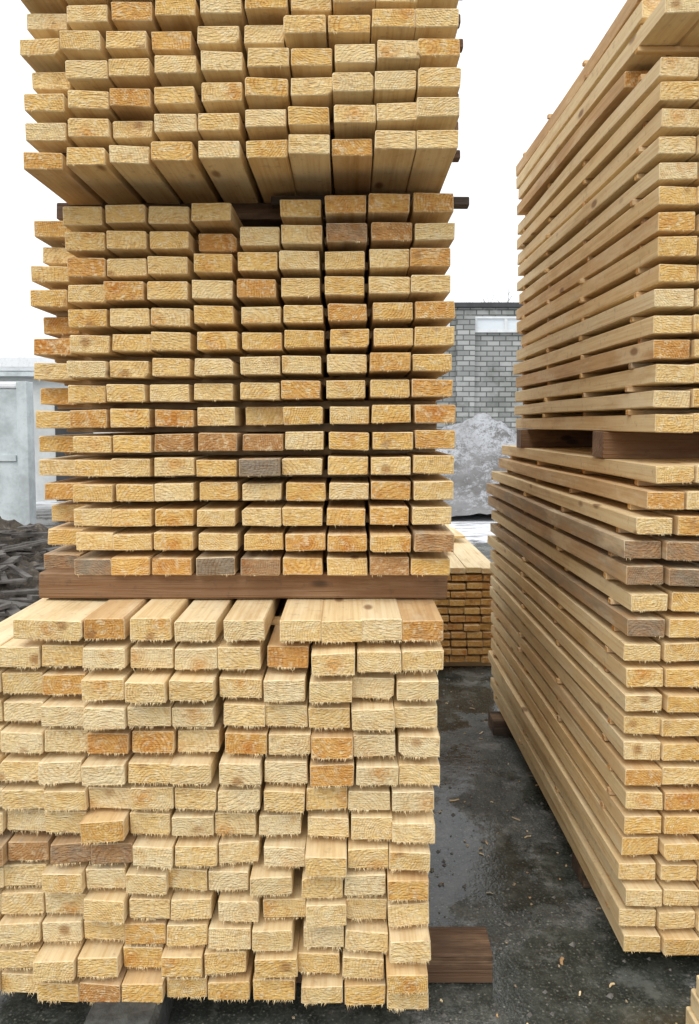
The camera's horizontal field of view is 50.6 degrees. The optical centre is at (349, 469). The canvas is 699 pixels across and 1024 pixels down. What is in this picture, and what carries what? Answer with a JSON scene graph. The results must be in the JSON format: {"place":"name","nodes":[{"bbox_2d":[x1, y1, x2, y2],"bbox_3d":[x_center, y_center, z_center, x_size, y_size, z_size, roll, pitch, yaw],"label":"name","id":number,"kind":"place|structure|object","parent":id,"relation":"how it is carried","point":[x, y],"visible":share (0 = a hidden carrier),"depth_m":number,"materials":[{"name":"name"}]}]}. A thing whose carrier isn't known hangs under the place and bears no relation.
{"place":"outdoors","nodes":[
{"label":"outdoors","id":0,"kind":"place"},
{"bbox_2d":[0,0,626,352],"label":"sky","id":1,"kind":"structure","parent":0,"point":[519,59],"materials":[{"name":"white"}]},
{"bbox_2d":[0,501,698,1023],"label":"ground","id":2,"kind":"structure","parent":0,"point":[654,991],"depth_m":2.17,"materials":[{"name":"grey asphalt"}]},
{"bbox_2d":[0,381,36,524],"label":"concrete fence","id":3,"kind":"object","parent":2,"relation":"on","point":[17,479],"visible":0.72,"depth_m":10.29,"materials":[{"name":"grey concrete"}]},
{"bbox_2d":[0,516,58,608],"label":"dirt heap","id":4,"kind":"object","parent":2,"relation":"on","point":[26,563],"visible":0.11,"depth_m":7.41,"materials":[{"name":"soil"}]},
{"bbox_2d":[0,525,63,620],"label":"wood scrap pile","id":5,"kind":"object","parent":2,"relation":"on","point":[9,606],"visible":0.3,"depth_m":6.52,"materials":[{"name":"grey wood"}]},
{"bbox_2d":[0,353,116,500],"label":"white brick shed","id":6,"kind":"structure","parent":2,"relation":"on","point":[14,367],"depth_m":13.93,"materials":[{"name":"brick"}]},
{"bbox_2d":[54,405,92,500],"bbox_3d":[-5.200,-0.344,13.984,0.700,1.900,0.038,0,4,0],"label":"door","id":7,"kind":"structure","parent":6,"relation":"in","point":[58,431],"depth_m":13.94,"materials":[{"name":"grey metal"}]},
{"bbox_2d":[84,990,174,1023],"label":"concrete block","id":8,"kind":"object","parent":2,"relation":"on","point":[120,1012],"depth_m":1.72,"materials":[{"name":"grey concrete"}]},
{"bbox_2d":[0,0,492,1012],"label":"lumber stack","id":9,"kind":"object","parent":2,"relation":"on","point":[220,654],"visible":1,"depth_m":1.75,"materials":[{"name":"brown wood"}]},
{"bbox_2d":[433,524,493,665],"bbox_3d":[0.265,0.801,5.264,1.273,0.675,1.882,0,4,0],"label":"lumber stack","id":10,"kind":"object","parent":2,"relation":"on","point":[464,609],"visible":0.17,"depth_m":4.35,"materials":[{"name":"brown wood"}]},
{"bbox_2d":[455,316,474,423],"bbox_3d":[3.860,-2.583,24.778,0.620,5.050,0.218,0,4,0],"label":"pilaster","id":11,"kind":"object","parent":2,"relation":"on","point":[464,364],"visible":0.64,"depth_m":24.62,"materials":[{"name":"grey brick"}]},
{"bbox_2d":[435,413,516,516],"bbox_3d":[1.800,-0.211,14.013,8.000,1.708,6.000,0,4,0],"label":"snow heap","id":12,"kind":"object","parent":2,"relation":"on","point":[480,441],"visible":0.15,"depth_m":12.41,"materials":[{"name":"white snow"}]},
{"bbox_2d":[292,555,676,1023],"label":"wood chips","id":13,"kind":"object","parent":2,"relation":"on","point":[561,963],"visible":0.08,"depth_m":2.50,"materials":[{"name":"beige wood"}]},
{"bbox_2d":[466,281,515,301],"bbox_3d":[7.215,-5.186,37.240,3.353,8.725,5.051,3,4,36],"label":"bare tree","id":14,"kind":"object","parent":2,"relation":"on","point":[497,296],"visible":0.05,"depth_m":36.16,"materials":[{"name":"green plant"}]},
{"bbox_2d":[392,666,690,1018],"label":"gravel","id":15,"kind":"structure","parent":2,"relation":"on","point":[529,1014],"depth_m":2.28,"materials":[{"name":"grey gravel"}]},
{"bbox_2d":[487,0,698,955],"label":"lumber stack","id":16,"kind":"object","parent":2,"relation":"on","point":[593,653],"visible":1,"depth_m":2.11,"materials":[{"name":"brown wood"}]},
{"bbox_2d":[686,975,698,1023],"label":"plank pile","id":17,"kind":"object","parent":2,"relation":"on","point":[692,1013],"visible":1,"depth_m":1.76,"materials":[{"name":"brown wood"}]},
{"bbox_2d":[436,316,527,432],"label":"walls","id":18,"kind":"structure","parent":0,"point":[496,389],"depth_m":24.86,"materials":[{"name":"grey brick"}]},
{"bbox_2d":[455,308,518,315],"bbox_3d":[10.500,-5.258,24.699,23.000,0.280,0.047,0,4,0],"label":"lintel band","id":19,"kind":"object","parent":18,"relation":"attached to","point":[485,311],"depth_m":24.67,"materials":[{"name":"grey brick"}]},
{"bbox_2d":[454,302,522,307],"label":"parapet","id":20,"kind":"structure","parent":18,"relation":"on","point":[487,305],"depth_m":24.55,"materials":[{"name":"grey concrete"}]},
{"bbox_2d":[475,316,515,318],"bbox_3d":[6.750,-5.072,24.685,5.200,0.068,0.058,0,4,0],"label":"window head","id":21,"kind":"object","parent":18,"relation":"attached to","point":[495,317],"depth_m":24.66},
{"bbox_2d":[475,329,516,332],"bbox_3d":[6.750,-4.625,24.693,5.200,0.098,0.098,0,4,0],"label":"window sill","id":22,"kind":"structure","parent":18,"relation":"attached to","point":[495,330],"depth_m":24.64,"materials":[{"name":"white concrete"}]},
{"bbox_2d":[504,319,506,328],"bbox_3d":[5.220,-4.857,24.704,0.100,0.360,0.048,0,4,0],"label":"mullion","id":23,"kind":"object","parent":22,"relation":"on","point":[505,323],"visible":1,"depth_m":24.68},
{"bbox_2d":[477,319,519,328],"bbox_3d":[6.750,-4.859,24.738,5.100,0.360,0.016,0,4,0],"label":"window glass","id":24,"kind":"object","parent":18,"relation":"in","point":[492,323],"visible":0.36,"depth_m":24.73,"materials":[{"name":"white glass"}]}
]}

